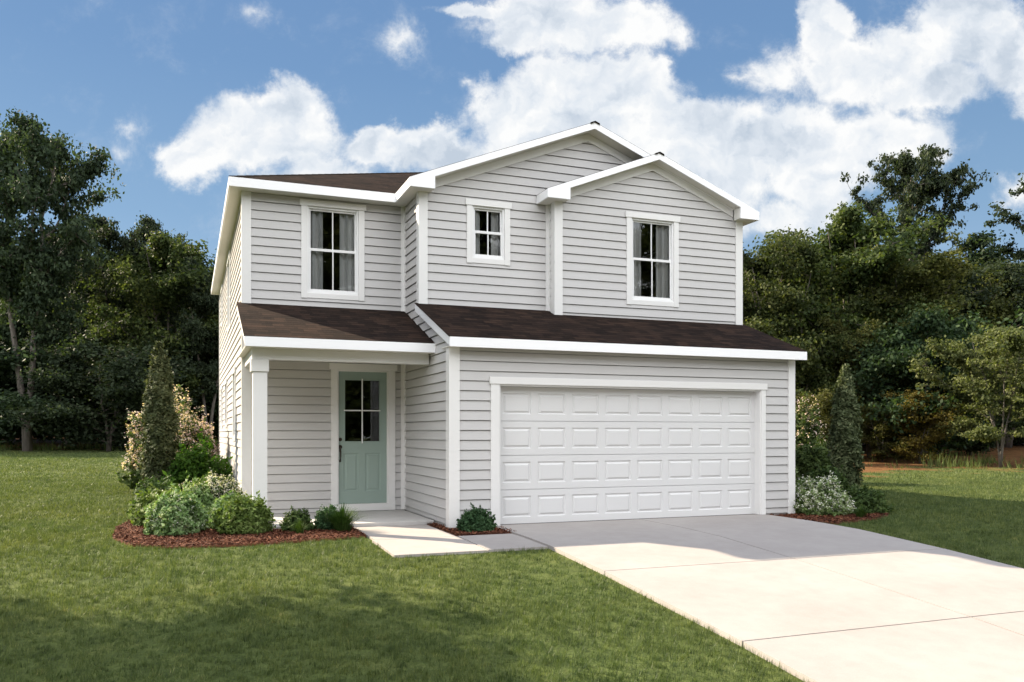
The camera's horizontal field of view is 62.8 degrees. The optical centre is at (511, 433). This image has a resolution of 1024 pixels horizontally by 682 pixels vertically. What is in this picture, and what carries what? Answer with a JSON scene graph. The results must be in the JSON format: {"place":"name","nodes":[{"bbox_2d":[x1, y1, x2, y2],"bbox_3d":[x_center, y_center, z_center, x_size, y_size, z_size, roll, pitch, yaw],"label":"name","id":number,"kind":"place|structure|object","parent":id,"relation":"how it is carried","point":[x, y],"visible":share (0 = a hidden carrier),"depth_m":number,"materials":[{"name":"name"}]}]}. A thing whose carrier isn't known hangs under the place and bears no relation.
{"place":"outdoors","nodes":[
{"label":"outdoors","id":0,"kind":"place"},
{"bbox_2d":[0,437,1023,681],"bbox_3d":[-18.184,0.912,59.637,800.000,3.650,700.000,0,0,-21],"label":"ground","id":1,"kind":"structure","parent":0,"point":[1012,455],"depth_m":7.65,"materials":[{"name":"green plant"}]},
{"bbox_2d":[5,375,44,442],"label":"tree","id":2,"kind":"object","parent":1,"relation":"on","point":[20,438],"depth_m":52.10,"materials":[{"name":"green plant"}]},
{"bbox_2d":[16,420,62,442],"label":"tree","id":3,"kind":"object","parent":1,"relation":"on","point":[41,440],"depth_m":51.86,"materials":[{"name":"green plant"}]},
{"bbox_2d":[0,314,123,444],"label":"tree","id":4,"kind":"object","parent":1,"relation":"on","point":[8,385],"visible":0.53,"depth_m":39.95,"materials":[{"name":"green plant"}]},
{"bbox_2d":[0,106,124,451],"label":"tree","id":5,"kind":"object","parent":1,"relation":"on","point":[29,285],"visible":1,"depth_m":38.48,"materials":[{"name":"green plant"}]},
{"bbox_2d":[23,253,121,444],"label":"tree","id":6,"kind":"object","parent":1,"relation":"on","point":[48,312],"visible":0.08,"depth_m":49.09,"materials":[{"name":"green plant"}]},
{"bbox_2d":[0,337,204,451],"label":"tree","id":7,"kind":"object","parent":1,"relation":"on","point":[118,383],"visible":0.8,"depth_m":39.34,"materials":[{"name":"green plant"}]},
{"bbox_2d":[9,335,197,440],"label":"tree","id":8,"kind":"object","parent":1,"relation":"on","point":[44,421],"depth_m":47.97,"materials":[{"name":"green plant"}]},
{"bbox_2d":[7,313,205,436],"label":"tree","id":9,"kind":"object","parent":1,"relation":"on","point":[102,340],"visible":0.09,"depth_m":44.11,"materials":[{"name":"green plant"}]},
{"bbox_2d":[0,439,217,450],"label":"weeds","id":10,"kind":"object","parent":1,"relation":"on","point":[90,446],"visible":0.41,"depth_m":43.21,"materials":[{"name":"green plant"}]},
{"bbox_2d":[63,213,192,332],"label":"tree","id":11,"kind":"object","parent":1,"relation":"on","point":[110,234],"visible":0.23,"depth_m":45.56,"materials":[{"name":"green plant"}]},
{"bbox_2d":[52,229,218,422],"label":"tree","id":12,"kind":"object","parent":1,"relation":"on","point":[164,252],"visible":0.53,"depth_m":43.68,"materials":[{"name":"green plant"}]},
{"bbox_2d":[127,481,173,525],"bbox_3d":[-5.704,1.151,13.538,0.946,0.749,1.743,0,0,-21],"label":"shrub","id":13,"kind":"object","parent":1,"relation":"on","point":[136,515],"visible":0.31,"depth_m":13.19,"materials":[{"name":"green plant"}]},
{"bbox_2d":[99,261,203,345],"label":"tree","id":14,"kind":"object","parent":1,"relation":"on","point":[148,299],"depth_m":52.64,"materials":[{"name":"green plant"}]},
{"bbox_2d":[107,279,208,343],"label":"tree","id":15,"kind":"object","parent":1,"relation":"on","point":[120,288],"depth_m":52.59,"materials":[{"name":"green plant"}]},
{"bbox_2d":[138,339,180,484],"bbox_3d":[-7.130,-0.204,16.975,0.816,3.395,0.880,0,0,-21],"label":"columnar evergreen","id":16,"kind":"object","parent":1,"relation":"on","point":[160,430],"visible":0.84,"depth_m":16.77,"materials":[{"name":"green plant"}]},
{"bbox_2d":[143,482,209,535],"bbox_3d":[-4.840,1.111,12.128,0.916,0.822,1.104,0,0,-21],"label":"shrub","id":17,"kind":"object","parent":1,"relation":"on","point":[172,513],"visible":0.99,"depth_m":11.88,"materials":[{"name":"green plant"}]},
{"bbox_2d":[147,255,218,427],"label":"tree","id":18,"kind":"object","parent":1,"relation":"on","point":[210,343],"visible":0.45,"depth_m":44.48,"materials":[{"name":"green plant"}]},
{"bbox_2d":[171,471,218,514],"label":"shrub","id":19,"kind":"object","parent":1,"relation":"on","point":[206,498],"visible":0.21,"depth_m":13.10,"materials":[{"name":"green plant"}]},
{"bbox_2d":[158,429,233,491],"bbox_3d":[-6.456,0.700,17.061,1.824,1.604,1.835,0,0,-21],"label":"shrub","id":20,"kind":"object","parent":1,"relation":"on","point":[193,463],"visible":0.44,"depth_m":16.73,"materials":[{"name":"green plant"}]},
{"bbox_2d":[177,347,218,418],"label":"tree","id":21,"kind":"object","parent":1,"relation":"on","point":[209,406],"visible":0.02,"depth_m":47.44,"materials":[{"name":"green plant"}]},
{"bbox_2d":[172,408,225,466],"bbox_3d":[-7.267,0.433,18.995,1.672,2.045,1.731,0,0,-21],"label":"flowering shrub","id":22,"kind":"object","parent":1,"relation":"on","point":[187,438],"visible":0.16,"depth_m":18.84,"materials":[{"name":"beige plant"}]},
{"bbox_2d":[190,362,218,443],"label":"tree","id":23,"kind":"object","parent":1,"relation":"on","point":[216,411],"visible":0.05,"depth_m":47.39,"materials":[{"name":"green plant"}]},
{"bbox_2d":[191,386,218,437],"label":"tree","id":24,"kind":"object","parent":1,"relation":"on","point":[208,398],"visible":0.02,"depth_m":47.90,"materials":[{"name":"green plant"}]},
{"bbox_2d":[190,467,234,488],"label":"shrub","id":25,"kind":"object","parent":1,"relation":"on","point":[203,480],"visible":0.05,"depth_m":15.81,"materials":[{"name":"green plant"}]},
{"bbox_2d":[191,470,248,503],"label":"flowering shrub","id":26,"kind":"object","parent":1,"relation":"on","point":[216,487],"visible":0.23,"depth_m":13.43,"materials":[{"name":"white plant"}]},
{"bbox_2d":[112,519,365,548],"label":"mulch","id":27,"kind":"object","parent":1,"relation":"on","point":[127,533],"visible":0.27,"depth_m":11.56,"materials":[{"name":"brown wood"}]},
{"bbox_2d":[125,475,181,513],"bbox_3d":[-6.142,1.117,14.537,0.946,0.810,0.912,0,0,24],"label":"shrub","id":28,"kind":"object","parent":27,"relation":"on","point":[162,484],"visible":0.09,"depth_m":14.42,"materials":[{"name":"green plant"}]},
{"bbox_2d":[115,384,215,490],"bbox_3d":[-8.108,0.120,19.843,2.378,2.628,2.468,0,0,-21],"label":"flowering shrub","id":29,"kind":"object","parent":27,"relation":"on","point":[133,462],"visible":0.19,"depth_m":19.32,"materials":[{"name":"beige plant"}]},
{"bbox_2d":[205,490,236,528],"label":"shrub","id":30,"kind":"object","parent":27,"relation":"on","point":[216,505],"visible":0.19,"depth_m":12.61,"materials":[{"name":"green plant"}]},
{"bbox_2d":[292,519,307,533],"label":"border grass","id":31,"kind":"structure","parent":27,"relation":"on","point":[299,528],"depth_m":12.04,"materials":[{"name":"green plant"}]},
{"bbox_2d":[314,503,374,531],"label":"shrub","id":32,"kind":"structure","parent":27,"relation":"on","point":[343,519],"depth_m":12.33,"materials":[{"name":"green plant"}]},
{"bbox_2d":[212,489,275,534],"bbox_3d":[-3.883,1.158,12.210,0.917,0.727,0.924,0,0,-21],"label":"shrub","id":33,"kind":"object","parent":1,"relation":"on","point":[244,514],"visible":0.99,"depth_m":11.98,"materials":[{"name":"green plant"}]},
{"bbox_2d":[279,505,315,531],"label":"shrub","id":34,"kind":"object","parent":1,"relation":"on","point":[289,520],"visible":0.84,"depth_m":12.37,"materials":[{"name":"green plant"}]},
{"bbox_2d":[313,504,337,529],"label":"shrub","id":35,"kind":"object","parent":1,"relation":"on","point":[323,524],"visible":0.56,"depth_m":12.53,"materials":[{"name":"green plant"}]},
{"bbox_2d":[353,524,547,557],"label":"walkway","id":36,"kind":"structure","parent":1,"relation":"on","point":[398,541],"depth_m":11.27,"materials":[{"name":"concrete"}]},
{"bbox_2d":[426,522,514,536],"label":"mulch","id":37,"kind":"object","parent":1,"relation":"on","point":[457,533],"visible":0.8,"depth_m":12.25,"materials":[{"name":"brown wood"}]},
{"bbox_2d":[456,502,497,531],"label":"shrub","id":38,"kind":"object","parent":1,"relation":"on","point":[474,519],"visible":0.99,"depth_m":12.33,"materials":[{"name":"green plant"}]},
{"bbox_2d":[211,121,806,530],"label":"house","id":39,"kind":"structure","parent":1,"relation":"on","point":[552,328],"depth_m":14.65,"materials":[{"name":"grey"}]},
{"bbox_2d":[220,385,222,428],"bbox_3d":[-7.983,-0.710,23.112,0.078,1.164,1.052,0,0,-21],"label":"window","id":40,"kind":"structure","parent":39,"relation":"in","point":[221,388],"depth_m":23.08,"materials":[{"name":"white paint"}]},
{"bbox_2d":[220,284,222,326],"bbox_3d":[-7.929,-3.460,22.972,0.078,1.064,1.052,0,0,-21],"label":"window","id":41,"kind":"structure","parent":39,"relation":"in","point":[221,290],"depth_m":22.59,"materials":[{"name":"white paint"}]},
{"bbox_2d":[224,379,228,427],"bbox_3d":[-6.958,-0.710,20.452,0.078,1.164,1.152,0,0,-21],"label":"window","id":42,"kind":"structure","parent":39,"relation":"in","point":[226,381],"depth_m":19.94,"materials":[{"name":"white paint"}]},
{"bbox_2d":[226,250,230,333],"bbox_3d":[-6.379,-3.155,19.014,0.123,1.674,1.452,0,0,-21],"label":"window","id":43,"kind":"structure","parent":39,"relation":"in","point":[228,262],"depth_m":19.03,"materials":[{"name":"white paint"}]},
{"bbox_2d":[232,366,236,440],"bbox_3d":[-5.516,-0.565,16.775,0.123,1.454,1.052,0,0,-21],"label":"window","id":44,"kind":"structure","parent":39,"relation":"in","point":[234,376],"depth_m":17.10,"materials":[{"name":"white paint"}]},
{"bbox_2d":[300,199,365,300],"bbox_3d":[-3.200,-3.152,14.948,1.164,1.879,0.226,0,0,-21],"label":"window","id":45,"kind":"structure","parent":39,"relation":"in","point":[352,216],"depth_m":14.94,"materials":[{"name":"white paint"}]},
{"bbox_2d":[339,371,386,503],"bbox_3d":[-2.687,0.081,15.098,0.875,2.367,0.111,0,0,-21],"label":"front door","id":46,"kind":"structure","parent":39,"relation":"in","point":[362,464],"depth_m":15.12,"materials":[{"name":"green paint"}]},
{"bbox_2d":[465,198,511,265],"bbox_3d":[-0.444,-3.457,14.874,0.862,1.269,0.226,0,0,-21],"label":"window","id":47,"kind":"structure","parent":39,"relation":"in","point":[500,211],"depth_m":14.85,"materials":[{"name":"white paint"}]},
{"bbox_2d":[488,377,767,525],"bbox_3d":[2.037,0.288,13.910,5.177,2.312,0.220,0,0,-21],"label":"garage door","id":48,"kind":"structure","parent":39,"relation":"in","point":[562,450],"depth_m":13.91,"materials":[{"name":"white paint"}]},
{"bbox_2d":[625,211,679,307],"bbox_3d":[2.602,-3.157,15.762,1.165,1.869,0.226,0,0,-21],"label":"window","id":49,"kind":"structure","parent":39,"relation":"in","point":[667,227],"depth_m":15.77,"materials":[{"name":"white paint"}]},
{"bbox_2d":[795,468,799,498],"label":"shrub","id":50,"kind":"object","parent":1,"relation":"on","point":[796,482],"visible":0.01,"depth_m":16.36,"materials":[{"name":"green plant"}]},
{"bbox_2d":[795,390,828,450],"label":"flowering shrub","id":51,"kind":"object","parent":1,"relation":"on","point":[807,430],"visible":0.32,"depth_m":23.17,"materials":[{"name":"green plant"}]},
{"bbox_2d":[795,437,830,485],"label":"shrub","id":52,"kind":"object","parent":1,"relation":"on","point":[810,458],"visible":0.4,"depth_m":21.09,"materials":[{"name":"green plant"}]},
{"bbox_2d":[743,224,886,390],"bbox_3d":[11.546,-3.906,35.946,7.958,10.001,8.197,0,0,-23],"label":"tree","id":53,"kind":"object","parent":1,"relation":"on","point":[772,267],"visible":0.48,"depth_m":34.37,"materials":[{"name":"green plant"}]},
{"bbox_2d":[790,470,855,516],"bbox_3d":[5.537,1.094,15.035,1.174,0.857,1.206,0,0,-21],"label":"flowering shrub","id":54,"kind":"object","parent":1,"relation":"on","point":[822,497],"visible":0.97,"depth_m":14.80,"materials":[{"name":"green plant"}]},
{"bbox_2d":[795,384,860,452],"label":"tree","id":55,"kind":"object","parent":1,"relation":"on","point":[823,396],"visible":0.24,"depth_m":30.49,"materials":[{"name":"green plant"}]},
{"bbox_2d":[770,512,888,524],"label":"mulch","id":56,"kind":"object","parent":1,"relation":"on","point":[836,519],"visible":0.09,"depth_m":14.32,"materials":[{"name":"brown wood"}]},
{"bbox_2d":[846,505,873,517],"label":"border grass","id":57,"kind":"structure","parent":56,"relation":"on","point":[861,512],"depth_m":14.43,"materials":[{"name":"green plant"}]},
{"bbox_2d":[806,464,853,490],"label":"shrub","id":58,"kind":"object","parent":1,"relation":"on","point":[826,472],"visible":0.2,"depth_m":18.05,"materials":[{"name":"green plant"}]},
{"bbox_2d":[795,369,866,448],"bbox_3d":[11.742,-0.779,34.059,4.795,3.826,4.948,0,0,37],"label":"tree","id":59,"kind":"object","parent":1,"relation":"on","point":[815,387],"visible":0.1,"depth_m":33.82,"materials":[{"name":"green plant"}]},
{"bbox_2d":[826,363,865,490],"bbox_3d":[7.501,-0.030,18.833,0.888,3.086,0.871,0,0,-21],"label":"columnar evergreen","id":60,"kind":"object","parent":1,"relation":"on","point":[845,432],"visible":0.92,"depth_m":18.66,"materials":[{"name":"green plant"}]},
{"bbox_2d":[743,201,980,420],"bbox_3d":[15.069,-4.797,38.092,10.568,11.604,10.259,0,0,-13],"label":"tree","id":61,"kind":"object","parent":1,"relation":"on","point":[850,230],"visible":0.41,"depth_m":35.78,"materials":[{"name":"green plant"}]},
{"bbox_2d":[841,483,896,513],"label":"shrub","id":62,"kind":"object","parent":1,"relation":"on","point":[864,496],"visible":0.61,"depth_m":15.12,"materials":[{"name":"green plant"}]},
{"bbox_2d":[809,315,940,457],"bbox_3d":[14.677,-1.909,34.580,5.503,5.978,4.525,0,0,27],"label":"tree","id":63,"kind":"object","parent":1,"relation":"on","point":[837,330],"visible":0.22,"depth_m":34.00,"materials":[{"name":"green plant"}]},
{"bbox_2d":[856,401,932,461],"bbox_3d":[14.509,-0.053,32.046,3.398,2.420,3.004,0,0,43],"label":"tree","id":64,"kind":"object","parent":1,"relation":"on","point":[879,445],"visible":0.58,"depth_m":31.83,"materials":[{"name":"green plant"}]},
{"bbox_2d":[811,228,1023,453],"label":"tree","id":65,"kind":"object","parent":1,"relation":"on","point":[924,277],"visible":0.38,"depth_m":35.43,"materials":[{"name":"green plant"}]},
{"bbox_2d":[838,143,997,300],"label":"tree","id":66,"kind":"object","parent":1,"relation":"on","point":[929,186],"visible":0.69,"depth_m":42.80,"materials":[{"name":"green plant"}]},
{"bbox_2d":[879,387,966,462],"bbox_3d":[15.333,-0.286,30.676,3.345,2.920,3.784,0,0,10],"label":"tree","id":67,"kind":"object","parent":1,"relation":"on","point":[930,438],"visible":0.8,"depth_m":30.47,"materials":[{"name":"green plant"}]},
{"bbox_2d":[840,303,1023,459],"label":"tree","id":68,"kind":"object","parent":1,"relation":"on","point":[898,351],"visible":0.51,"depth_m":31.96,"materials":[{"name":"green plant"}]},
{"bbox_2d":[868,449,1023,469],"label":"weeds","id":69,"kind":"object","parent":1,"relation":"on","point":[982,460],"visible":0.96,"depth_m":29.15,"materials":[{"name":"green plant"}]},
{"bbox_2d":[901,229,1023,447],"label":"tree","id":70,"kind":"object","parent":1,"relation":"on","point":[981,241],"visible":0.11,"depth_m":41.14,"materials":[{"name":"green plant"}]},
{"bbox_2d":[907,322,1023,467],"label":"tree","id":71,"kind":"object","parent":1,"relation":"on","point":[991,346],"visible":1,"depth_m":28.31,"materials":[{"name":"green plant"}]},
{"bbox_2d":[918,253,1023,450],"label":"tree","id":72,"kind":"object","parent":1,"relation":"on","point":[1005,272],"visible":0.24,"depth_m":37.37,"materials":[{"name":"green plant"}]},
{"bbox_2d":[941,393,1023,454],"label":"tree","id":73,"kind":"object","parent":1,"relation":"on","point":[974,448],"visible":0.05,"depth_m":35.09,"materials":[{"name":"green plant"}]},
{"bbox_2d":[983,173,1023,308],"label":"tree","id":74,"kind":"object","parent":1,"relation":"on","point":[1013,219],"visible":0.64,"depth_m":38.89,"materials":[{"name":"green plant"}]},
{"bbox_2d":[999,421,1023,445],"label":"tree","id":75,"kind":"object","parent":1,"relation":"on","point":[1020,439],"depth_m":43.17,"materials":[{"name":"green plant"}]},
{"bbox_2d":[0,0,1023,266],"label":"sky","id":76,"kind":"structure","parent":0,"point":[767,102],"materials":[{"name":"blue"}]},
{"bbox_2d":[497,514,1023,681],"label":"driveway","id":77,"kind":"structure","parent":0,"point":[739,585],"depth_m":8.91,"materials":[{"name":"concrete"}]}
]}

